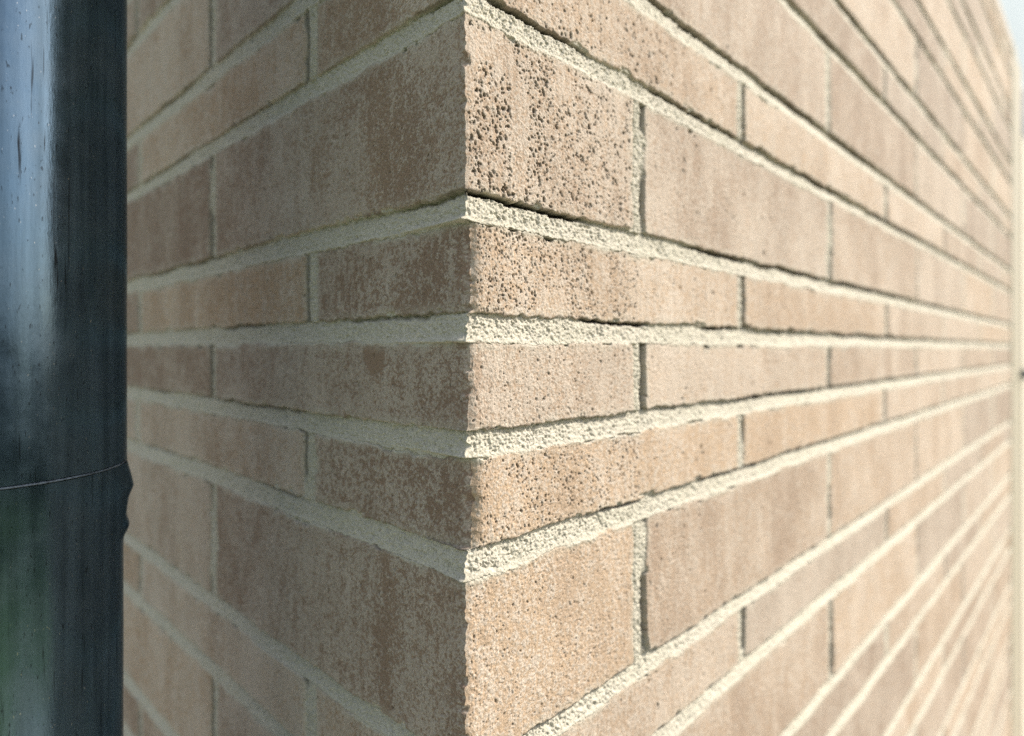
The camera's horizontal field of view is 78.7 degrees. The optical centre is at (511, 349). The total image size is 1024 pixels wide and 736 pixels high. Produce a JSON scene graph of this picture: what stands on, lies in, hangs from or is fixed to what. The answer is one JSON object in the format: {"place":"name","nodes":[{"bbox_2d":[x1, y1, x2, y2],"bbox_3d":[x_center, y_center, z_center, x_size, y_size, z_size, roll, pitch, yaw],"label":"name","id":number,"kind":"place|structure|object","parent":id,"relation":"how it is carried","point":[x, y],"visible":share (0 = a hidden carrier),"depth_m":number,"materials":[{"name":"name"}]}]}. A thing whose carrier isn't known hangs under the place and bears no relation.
{"place":"outdoors","nodes":[
{"label":"outdoors","id":0,"kind":"place"},
{"bbox_2d":[124,0,1023,735],"bbox_3d":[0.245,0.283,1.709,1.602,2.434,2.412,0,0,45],"label":"brick building","id":1,"kind":"structure","parent":0,"point":[574,366],"depth_m":0.47,"materials":[{"name":"brick"}]},
{"bbox_2d":[999,0,1023,135],"bbox_3d":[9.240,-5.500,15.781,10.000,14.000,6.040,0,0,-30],"label":"neighbouring building","id":2,"kind":"structure","parent":0,"point":[1013,11],"depth_m":13.15,"materials":[{"name":"glass"}]},
{"bbox_2d":[1021,84,1023,135],"bbox_3d":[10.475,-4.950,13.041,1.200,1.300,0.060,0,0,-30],"label":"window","id":3,"kind":"structure","parent":2,"relation":"in","point":[1022,86],"depth_m":13.18,"materials":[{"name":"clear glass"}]},
{"bbox_3d":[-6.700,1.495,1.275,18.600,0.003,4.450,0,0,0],"label":"paving","id":4,"kind":"structure","parent":0,"visible":0},
{"bbox_2d":[0,0,133,735],"bbox_3d":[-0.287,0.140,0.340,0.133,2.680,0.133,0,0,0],"label":"downpipe","id":5,"kind":"object","parent":4,"relation":"on","point":[66,483],"visible":1,"depth_m":0.32,"materials":[{"name":"black metal"}]},
{"bbox_2d":[1021,134,1023,735],"bbox_3d":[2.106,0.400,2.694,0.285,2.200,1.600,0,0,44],"label":"rendered wall","id":6,"kind":"structure","parent":4,"relation":"on","point":[1022,436],"depth_m":2.02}
]}

